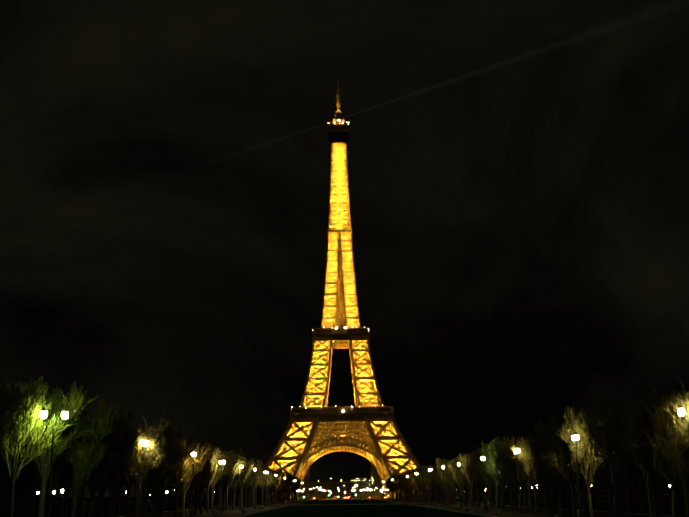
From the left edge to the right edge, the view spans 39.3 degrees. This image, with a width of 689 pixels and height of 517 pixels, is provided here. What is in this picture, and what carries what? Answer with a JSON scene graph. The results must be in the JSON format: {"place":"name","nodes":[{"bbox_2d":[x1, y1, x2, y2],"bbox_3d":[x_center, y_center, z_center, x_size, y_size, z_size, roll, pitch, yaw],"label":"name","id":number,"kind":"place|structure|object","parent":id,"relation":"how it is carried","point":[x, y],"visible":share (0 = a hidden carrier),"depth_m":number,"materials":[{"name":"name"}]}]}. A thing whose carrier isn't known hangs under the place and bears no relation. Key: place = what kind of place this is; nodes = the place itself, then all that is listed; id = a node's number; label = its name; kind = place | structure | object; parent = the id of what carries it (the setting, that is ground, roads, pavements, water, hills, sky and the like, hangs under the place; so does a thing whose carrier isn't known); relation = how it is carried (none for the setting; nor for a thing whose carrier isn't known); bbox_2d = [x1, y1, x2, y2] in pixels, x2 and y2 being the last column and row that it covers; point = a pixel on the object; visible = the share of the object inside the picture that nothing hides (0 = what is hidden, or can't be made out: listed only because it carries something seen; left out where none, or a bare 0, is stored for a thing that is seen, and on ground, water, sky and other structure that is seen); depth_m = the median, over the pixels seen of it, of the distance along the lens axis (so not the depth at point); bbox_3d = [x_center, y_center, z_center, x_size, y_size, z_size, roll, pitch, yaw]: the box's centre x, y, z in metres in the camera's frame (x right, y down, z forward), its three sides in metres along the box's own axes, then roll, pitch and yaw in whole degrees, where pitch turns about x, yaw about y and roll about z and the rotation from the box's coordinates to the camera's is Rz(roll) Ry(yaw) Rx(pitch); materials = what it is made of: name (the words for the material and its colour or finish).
{"place":"outdoors","nodes":[
{"label":"outdoors","id":0,"kind":"place"},
{"bbox_2d":[328,82,349,146],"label":"antenna","id":1,"kind":"object","parent":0,"point":[337,124],"visible":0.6,"depth_m":750.93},
{"bbox_2d":[0,491,683,508],"bbox_3d":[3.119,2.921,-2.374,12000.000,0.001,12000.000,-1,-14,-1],"label":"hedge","id":2,"kind":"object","parent":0,"point":[132,499],"depth_m":858.58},
{"bbox_2d":[201,463,479,498],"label":"city lights","id":3,"kind":"object","parent":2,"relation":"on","point":[332,487],"visible":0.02,"depth_m":1160.61,"materials":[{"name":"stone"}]},
{"bbox_2d":[0,494,683,516],"bbox_3d":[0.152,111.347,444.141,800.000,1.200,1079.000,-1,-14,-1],"label":"kerbs","id":4,"kind":"structure","parent":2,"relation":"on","point":[327,498],"depth_m":312.98,"materials":[{"name":"stone"}]},
{"bbox_2d":[244,494,439,499],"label":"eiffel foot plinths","id":5,"kind":"object","parent":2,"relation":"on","point":[387,496],"visible":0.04,"depth_m":624.98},
{"bbox_2d":[0,498,684,516],"bbox_3d":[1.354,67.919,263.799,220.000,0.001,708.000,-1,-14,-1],"label":"lawn","id":6,"kind":"structure","parent":0,"point":[384,509],"depth_m":212.37,"materials":[{"name":"green plant"}]},
{"bbox_2d":[3,471,16,516],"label":"plane tree","id":7,"kind":"object","parent":6,"relation":"on","point":[8,483],"depth_m":122.76,"materials":[{"name":"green plant"}]},
{"bbox_2d":[16,468,40,516],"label":"plane tree","id":8,"kind":"object","parent":6,"relation":"on","point":[36,478],"visible":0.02,"depth_m":132.13,"materials":[{"name":"green plant"}]},
{"bbox_2d":[55,476,72,509],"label":"plane tree","id":9,"kind":"object","parent":6,"relation":"on","point":[61,486],"visible":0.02,"depth_m":180.17,"materials":[{"name":"green plant"}]},
{"bbox_2d":[78,479,82,516],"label":"plane tree","id":10,"kind":"object","parent":6,"relation":"on","point":[80,507],"depth_m":159.40,"materials":[{"name":"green plant"}]},
{"bbox_2d":[573,438,583,508],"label":"plane tree","id":11,"kind":"object","parent":6,"relation":"on","point":[580,485],"visible":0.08,"depth_m":190.90,"materials":[{"name":"brown plant"}]},
{"bbox_2d":[593,466,601,509],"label":"plane tree","id":12,"kind":"object","parent":6,"relation":"on","point":[596,497],"visible":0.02,"depth_m":181.27,"materials":[{"name":"brown plant"}]},
{"bbox_2d":[643,460,665,513],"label":"plane tree","id":13,"kind":"object","parent":6,"relation":"on","point":[659,492],"visible":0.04,"depth_m":143.81,"materials":[{"name":"brown plant"}]},
{"bbox_2d":[328,143,358,327],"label":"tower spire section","id":14,"kind":"object","parent":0,"point":[335,171],"visible":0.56,"depth_m":735.91,"materials":[{"name":"metal"}]},
{"bbox_2d":[328,109,349,147],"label":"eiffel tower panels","id":15,"kind":"object","parent":14,"relation":"on","point":[341,136],"visible":0.69,"depth_m":744.83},
{"bbox_2d":[0,0,688,497],"label":"sky","id":16,"kind":"structure","parent":0,"point":[518,170],"materials":[{"name":"black"}]},
{"bbox_2d":[121,497,667,516],"bbox_3d":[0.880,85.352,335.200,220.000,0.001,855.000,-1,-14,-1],"label":"lawn","id":17,"kind":"structure","parent":0,"point":[474,509],"depth_m":190.87,"materials":[{"name":"plant"}]},
{"bbox_2d":[0,424,26,496],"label":"plane tree","id":18,"kind":"object","parent":17,"relation":"on","point":[3,469],"visible":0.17,"depth_m":96.20,"materials":[{"name":"green plant"}]},
{"bbox_2d":[0,372,36,447],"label":"plane tree","id":19,"kind":"object","parent":17,"relation":"on","point":[9,405],"visible":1,"depth_m":70.03,"materials":[{"name":"green plant"}]},
{"bbox_2d":[0,372,68,516],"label":"plane tree","id":20,"kind":"object","parent":17,"relation":"on","point":[29,417],"visible":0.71,"depth_m":77.16,"materials":[{"name":"green plant"}]},
{"bbox_2d":[12,430,62,516],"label":"plane tree","id":21,"kind":"object","parent":17,"relation":"on","point":[28,469],"visible":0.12,"depth_m":105.28,"materials":[{"name":"green plant"}]},
{"bbox_2d":[33,443,69,516],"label":"plane tree","id":22,"kind":"object","parent":17,"relation":"on","point":[56,468],"visible":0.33,"depth_m":112.42,"materials":[{"name":"green plant"}]},
{"bbox_2d":[40,406,68,516],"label":"street lamp","id":23,"kind":"object","parent":17,"relation":"on","point":[44,414],"visible":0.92,"depth_m":77.47,"materials":[{"name":"grey metal"}]},
{"bbox_2d":[16,380,97,516],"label":"plane tree","id":24,"kind":"object","parent":17,"relation":"on","point":[56,405],"visible":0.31,"depth_m":86.37,"materials":[{"name":"green plant"}]},
{"bbox_2d":[55,409,88,516],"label":"plane tree","id":25,"kind":"object","parent":17,"relation":"on","point":[67,475],"visible":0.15,"depth_m":121.01,"materials":[{"name":"green plant"}]},
{"bbox_2d":[78,462,89,516],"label":"plane tree","id":26,"kind":"object","parent":17,"relation":"on","point":[86,478],"visible":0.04,"depth_m":129.39,"materials":[{"name":"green plant"}]},
{"bbox_2d":[60,398,120,516],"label":"plane tree","id":27,"kind":"object","parent":17,"relation":"on","point":[78,457],"visible":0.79,"depth_m":94.53,"materials":[{"name":"green plant"}]},
{"bbox_2d":[82,411,127,516],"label":"plane tree","id":28,"kind":"object","parent":17,"relation":"on","point":[113,438],"visible":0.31,"depth_m":102.06,"materials":[{"name":"green plant"}]},
{"bbox_2d":[100,408,143,516],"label":"plane tree","id":29,"kind":"object","parent":17,"relation":"on","point":[126,446],"visible":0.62,"depth_m":110.14,"materials":[{"name":"green plant"}]},
{"bbox_2d":[114,426,162,516],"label":"plane tree","id":30,"kind":"object","parent":17,"relation":"on","point":[137,450],"visible":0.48,"depth_m":119.65,"materials":[{"name":"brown plant"}]},
{"bbox_2d":[134,467,147,516],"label":"plane tree","id":31,"kind":"object","parent":17,"relation":"on","point":[136,501],"depth_m":162.17,"materials":[{"name":"brown plant"}]},
{"bbox_2d":[139,437,148,516],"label":"street lamp","id":32,"kind":"object","parent":17,"relation":"on","point":[145,442],"visible":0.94,"depth_m":119.48,"materials":[{"name":"grey metal"}]},
{"bbox_2d":[128,416,169,516],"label":"plane tree","id":33,"kind":"object","parent":17,"relation":"on","point":[151,432],"visible":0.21,"depth_m":127.53,"materials":[{"name":"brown plant"}]},
{"bbox_2d":[154,438,169,514],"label":"plane tree","id":34,"kind":"object","parent":17,"relation":"on","point":[156,490],"depth_m":178.80,"materials":[{"name":"brown plant"}]},
{"bbox_2d":[148,430,183,516],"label":"plane tree","id":35,"kind":"object","parent":17,"relation":"on","point":[167,460],"visible":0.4,"depth_m":135.26,"materials":[{"name":"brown plant"}]},
{"bbox_2d":[148,421,187,516],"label":"plane tree","id":36,"kind":"object","parent":17,"relation":"on","point":[166,439],"visible":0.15,"depth_m":145.21,"materials":[{"name":"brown plant"}]},
{"bbox_2d":[167,436,200,516],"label":"plane tree","id":37,"kind":"object","parent":17,"relation":"on","point":[181,457],"visible":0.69,"depth_m":152.90,"materials":[{"name":"brown plant"}]},
{"bbox_2d":[190,450,195,516],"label":"street lamp","id":38,"kind":"object","parent":17,"relation":"on","point":[193,453],"visible":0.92,"depth_m":154.39,"materials":[{"name":"grey metal"}]},
{"bbox_2d":[177,444,210,515],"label":"plane tree","id":39,"kind":"object","parent":17,"relation":"on","point":[197,476],"visible":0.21,"depth_m":169.62,"materials":[{"name":"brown plant"}]},
{"bbox_2d":[178,442,210,516],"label":"plane tree","id":40,"kind":"object","parent":17,"relation":"on","point":[199,457],"visible":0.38,"depth_m":161.09,"materials":[{"name":"brown plant"}]},
{"bbox_2d":[188,439,210,514],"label":"plane tree","id":41,"kind":"object","parent":17,"relation":"on","point":[205,465],"visible":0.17,"depth_m":177.60,"materials":[{"name":"brown plant"}]},
{"bbox_2d":[192,435,214,513],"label":"plane tree","id":42,"kind":"object","parent":17,"relation":"on","point":[205,475],"visible":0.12,"depth_m":185.63,"materials":[{"name":"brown plant"}]},
{"bbox_2d":[202,451,217,512],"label":"plane tree","id":43,"kind":"object","parent":17,"relation":"on","point":[212,460],"visible":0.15,"depth_m":194.51,"materials":[{"name":"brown plant"}]},
{"bbox_2d":[199,444,227,511],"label":"plane tree","id":44,"kind":"object","parent":17,"relation":"on","point":[219,469],"visible":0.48,"depth_m":202.03,"materials":[{"name":"brown plant"}]},
{"bbox_2d":[219,459,224,512],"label":"street lamp","id":45,"kind":"object","parent":17,"relation":"on","point":[221,507],"visible":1,"depth_m":193.29,"materials":[{"name":"grey metal"}]},
{"bbox_2d":[214,448,236,511],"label":"plane tree","id":46,"kind":"object","parent":17,"relation":"on","point":[228,461],"visible":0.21,"depth_m":211.32,"materials":[{"name":"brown plant"}]},
{"bbox_2d":[217,446,238,510],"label":"plane tree","id":47,"kind":"object","parent":17,"relation":"on","point":[228,480],"visible":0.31,"depth_m":219.61,"materials":[{"name":"brown plant"}]},
{"bbox_2d":[219,450,245,509],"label":"plane tree","id":48,"kind":"object","parent":17,"relation":"on","point":[236,470],"visible":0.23,"depth_m":227.69,"materials":[{"name":"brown plant"}]},
{"bbox_2d":[230,448,250,509],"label":"plane tree","id":49,"kind":"object","parent":17,"relation":"on","point":[237,479],"visible":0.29,"depth_m":236.70,"materials":[{"name":"brown plant"}]},
{"bbox_2d":[238,458,252,508],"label":"plane tree","id":50,"kind":"object","parent":17,"relation":"on","point":[249,467],"visible":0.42,"depth_m":251.76,"materials":[{"name":"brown plant"}]},
{"bbox_2d":[241,458,254,507],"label":"plane tree","id":51,"kind":"object","parent":17,"relation":"on","point":[250,473],"depth_m":261.03,"materials":[{"name":"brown plant"}]},
{"bbox_2d":[245,460,261,507],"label":"plane tree","id":52,"kind":"object","parent":17,"relation":"on","point":[251,479],"visible":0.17,"depth_m":270.33,"materials":[{"name":"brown plant"}]},
{"bbox_2d":[247,464,260,506],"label":"plane tree","id":53,"kind":"object","parent":17,"relation":"on","point":[257,469],"visible":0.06,"depth_m":277.46,"materials":[{"name":"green plant"}]},
{"bbox_2d":[252,463,265,506],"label":"plane tree","id":54,"kind":"object","parent":17,"relation":"on","point":[259,476],"visible":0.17,"depth_m":294.81,"materials":[{"name":"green plant"}]},
{"bbox_2d":[253,459,268,503],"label":"plane tree","id":55,"kind":"object","parent":17,"relation":"on","point":[261,467],"visible":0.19,"depth_m":302.26,"materials":[{"name":"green plant"}]},
{"bbox_2d":[260,468,272,504],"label":"plane tree","id":56,"kind":"object","parent":17,"relation":"on","point":[267,481],"visible":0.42,"depth_m":335.75,"materials":[{"name":"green plant"}]},
{"bbox_2d":[264,466,274,502],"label":"plane tree","id":57,"kind":"object","parent":17,"relation":"on","point":[270,482],"visible":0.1,"depth_m":344.30,"materials":[{"name":"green plant"}]},
{"bbox_2d":[264,469,279,503],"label":"plane tree","id":58,"kind":"object","parent":17,"relation":"on","point":[273,475],"visible":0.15,"depth_m":352.95,"materials":[{"name":"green plant"}]},
{"bbox_2d":[267,465,278,503],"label":"plane tree","id":59,"kind":"object","parent":17,"relation":"on","point":[277,473],"visible":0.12,"depth_m":377.56,"materials":[{"name":"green plant"}]},
{"bbox_2d":[247,230,434,495],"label":"eiffel legs","id":60,"kind":"object","parent":17,"relation":"on","point":[298,441],"visible":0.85,"depth_m":689.29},
{"bbox_2d":[290,328,391,424],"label":"tower platforms","id":61,"kind":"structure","parent":60,"relation":"on","point":[340,344],"depth_m":668.18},
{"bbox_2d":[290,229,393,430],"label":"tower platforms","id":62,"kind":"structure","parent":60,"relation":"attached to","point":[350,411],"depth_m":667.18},
{"bbox_2d":[277,421,414,474],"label":"eiffel arches","id":63,"kind":"structure","parent":60,"relation":"attached to","point":[359,442],"depth_m":661.18,"materials":[{"name":"metal"}]},
{"bbox_2d":[408,473,418,501],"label":"plane tree","id":64,"kind":"object","parent":17,"relation":"on","point":[414,484],"visible":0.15,"depth_m":390.20,"materials":[{"name":"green plant"}]},
{"bbox_2d":[411,468,420,501],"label":"plane tree","id":65,"kind":"object","parent":17,"relation":"on","point":[418,483],"visible":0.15,"depth_m":373.41,"materials":[{"name":"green plant"}]},
{"bbox_2d":[412,467,424,502],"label":"plane tree","id":66,"kind":"object","parent":17,"relation":"on","point":[421,483],"visible":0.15,"depth_m":356.26,"materials":[{"name":"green plant"}]},
{"bbox_2d":[416,465,433,502],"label":"plane tree","id":67,"kind":"object","parent":17,"relation":"on","point":[425,473],"visible":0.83,"depth_m":339.93,"materials":[{"name":"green plant"}]},
{"bbox_2d":[426,464,439,503],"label":"plane tree","id":68,"kind":"object","parent":17,"relation":"on","point":[434,469],"visible":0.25,"depth_m":305.33,"materials":[{"name":"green plant"}]},
{"bbox_2d":[434,469,443,503],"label":"plane tree","id":69,"kind":"object","parent":17,"relation":"on","point":[438,479],"visible":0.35,"depth_m":297.86,"materials":[{"name":"brown plant"}]},
{"bbox_2d":[436,459,447,501],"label":"plane tree","id":70,"kind":"object","parent":17,"relation":"on","point":[438,473],"visible":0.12,"depth_m":289.94,"materials":[{"name":"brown plant"}]},
{"bbox_2d":[435,457,450,504],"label":"plane tree","id":71,"kind":"object","parent":17,"relation":"on","point":[438,467],"visible":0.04,"depth_m":280.17,"materials":[{"name":"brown plant"}]},
{"bbox_2d":[439,462,456,504],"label":"plane tree","id":72,"kind":"object","parent":17,"relation":"on","point":[447,479],"visible":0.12,"depth_m":274.07,"materials":[{"name":"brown plant"}]},
{"bbox_2d":[444,457,459,505],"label":"plane tree","id":73,"kind":"object","parent":17,"relation":"on","point":[449,476],"visible":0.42,"depth_m":264.82,"materials":[{"name":"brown plant"}]},
{"bbox_2d":[446,459,464,502],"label":"plane tree","id":74,"kind":"object","parent":17,"relation":"on","point":[452,469],"visible":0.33,"depth_m":256.05,"materials":[{"name":"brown plant"}]},
{"bbox_2d":[450,459,468,505],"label":"plane tree","id":75,"kind":"object","parent":17,"relation":"on","point":[461,477],"visible":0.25,"depth_m":247.00,"materials":[{"name":"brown plant"}]},
{"bbox_2d":[454,451,472,506],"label":"plane tree","id":76,"kind":"object","parent":17,"relation":"on","point":[463,475],"visible":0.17,"depth_m":239.68,"materials":[{"name":"brown plant"}]},
{"bbox_2d":[455,452,477,506],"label":"plane tree","id":77,"kind":"object","parent":17,"relation":"on","point":[470,481],"visible":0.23,"depth_m":230.60,"materials":[{"name":"brown plant"}]},
{"bbox_2d":[459,452,481,507],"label":"plane tree","id":78,"kind":"object","parent":17,"relation":"on","point":[468,468],"visible":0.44,"depth_m":224.29,"materials":[{"name":"green plant"}]},
{"bbox_2d":[468,443,492,501],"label":"plane tree","id":79,"kind":"object","parent":17,"relation":"on","point":[475,457],"visible":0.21,"depth_m":214.40,"materials":[{"name":"green plant"}]},
{"bbox_2d":[481,456,486,510],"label":"street lamp","id":80,"kind":"object","parent":17,"relation":"on","point":[484,504],"visible":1,"depth_m":188.77,"materials":[{"name":"grey metal"}]},
{"bbox_2d":[475,458,495,508],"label":"plane tree","id":81,"kind":"object","parent":17,"relation":"on","point":[487,477],"visible":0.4,"depth_m":205.70,"materials":[{"name":"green plant"}]},
{"bbox_2d":[477,441,498,509],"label":"plane tree","id":82,"kind":"object","parent":17,"relation":"on","point":[486,460],"visible":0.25,"depth_m":197.26,"materials":[{"name":"green plant"}]},
{"bbox_2d":[486,434,510,509],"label":"plane tree","id":83,"kind":"object","parent":17,"relation":"on","point":[498,473],"visible":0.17,"depth_m":189.09,"materials":[{"name":"green plant"}]},
{"bbox_2d":[492,440,522,510],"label":"plane tree","id":84,"kind":"object","parent":17,"relation":"on","point":[503,471],"visible":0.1,"depth_m":180.81,"materials":[{"name":"green plant"}]},
{"bbox_2d":[491,440,524,511],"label":"plane tree","id":85,"kind":"object","parent":17,"relation":"on","point":[508,462],"visible":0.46,"depth_m":173.73,"materials":[{"name":"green plant"}]},
{"bbox_2d":[502,434,533,512],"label":"plane tree","id":86,"kind":"object","parent":17,"relation":"on","point":[508,449],"visible":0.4,"depth_m":163.99,"materials":[{"name":"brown plant"}]},
{"bbox_2d":[514,446,521,513],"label":"street lamp","id":87,"kind":"object","parent":17,"relation":"on","point":[517,450],"visible":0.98,"depth_m":154.69,"materials":[{"name":"grey metal"}]},
{"bbox_2d":[510,437,539,513],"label":"plane tree","id":88,"kind":"object","parent":17,"relation":"on","point":[527,459],"visible":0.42,"depth_m":155.66,"materials":[{"name":"brown plant"}]},
{"bbox_2d":[521,474,533,508],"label":"plane tree","id":89,"kind":"object","parent":17,"relation":"on","point":[528,481],"visible":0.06,"depth_m":199.32,"materials":[{"name":"black plant"}]},
{"bbox_2d":[531,431,540,509],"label":"plane tree","id":90,"kind":"object","parent":17,"relation":"on","point":[539,499],"visible":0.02,"depth_m":191.12,"materials":[{"name":"black plant"}]},
{"bbox_2d":[523,425,558,514],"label":"plane tree","id":91,"kind":"object","parent":17,"relation":"on","point":[534,449],"visible":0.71,"depth_m":147.80,"materials":[{"name":"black plant"}]},
{"bbox_2d":[533,406,578,515],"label":"plane tree","id":92,"kind":"object","parent":17,"relation":"on","point":[554,425],"visible":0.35,"depth_m":139.21,"materials":[{"name":"black plant"}]},
{"bbox_2d":[542,431,580,516],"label":"plane tree","id":93,"kind":"object","parent":17,"relation":"on","point":[564,450],"visible":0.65,"depth_m":130.56,"materials":[{"name":"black plant"}]},
{"bbox_2d":[563,468,578,511],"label":"plane tree","id":94,"kind":"object","parent":17,"relation":"on","point":[568,495],"visible":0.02,"depth_m":166.40,"materials":[{"name":"black plant"}]},
{"bbox_2d":[572,432,582,516],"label":"street lamp","id":95,"kind":"object","parent":17,"relation":"on","point":[575,437],"visible":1,"depth_m":118.83,"materials":[{"name":"grey metal"}]},
{"bbox_2d":[555,406,604,516],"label":"plane tree","id":96,"kind":"object","parent":17,"relation":"on","point":[586,463],"visible":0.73,"depth_m":123.18,"materials":[{"name":"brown plant"}]},
{"bbox_2d":[577,428,590,512],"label":"plane tree","id":97,"kind":"object","parent":17,"relation":"on","point":[584,496],"depth_m":157.89,"materials":[{"name":"black plant"}]},
{"bbox_2d":[585,454,607,513],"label":"plane tree","id":98,"kind":"object","parent":17,"relation":"on","point":[599,497],"visible":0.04,"depth_m":149.50,"materials":[{"name":"black plant"}]},
{"bbox_2d":[579,391,626,516],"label":"plane tree","id":99,"kind":"object","parent":17,"relation":"on","point":[615,474],"visible":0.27,"depth_m":113.91,"materials":[{"name":"black plant"}]},
{"bbox_2d":[582,405,653,516],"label":"plane tree","id":100,"kind":"object","parent":17,"relation":"on","point":[609,444],"visible":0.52,"depth_m":106.09,"materials":[{"name":"black plant"}]},
{"bbox_2d":[634,410,656,516],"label":"plane tree","id":101,"kind":"object","parent":17,"relation":"on","point":[647,480],"visible":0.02,"depth_m":123.97,"materials":[{"name":"black plant"}]},
{"bbox_2d":[615,385,682,516],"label":"plane tree","id":102,"kind":"object","parent":17,"relation":"on","point":[637,440],"visible":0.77,"depth_m":98.34,"materials":[{"name":"brown plant"}]},
{"bbox_2d":[643,376,688,516],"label":"plane tree","id":103,"kind":"object","parent":17,"relation":"on","point":[668,432],"visible":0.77,"depth_m":90.00,"materials":[{"name":"brown plant"}]},
{"bbox_2d":[649,408,688,516],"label":"plane tree","id":104,"kind":"object","parent":17,"relation":"on","point":[673,469],"visible":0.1,"depth_m":116.11,"materials":[{"name":"black plant"}]},
{"bbox_2d":[665,391,688,445],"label":"plane tree","id":105,"kind":"object","parent":17,"relation":"on","point":[685,431],"visible":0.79,"depth_m":82.30,"materials":[{"name":"yellow plant"}]},
{"bbox_2d":[678,404,688,431],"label":"street lamp","id":106,"kind":"object","parent":17,"relation":"on","point":[679,413],"visible":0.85,"depth_m":82.23,"materials":[{"name":"glass"}]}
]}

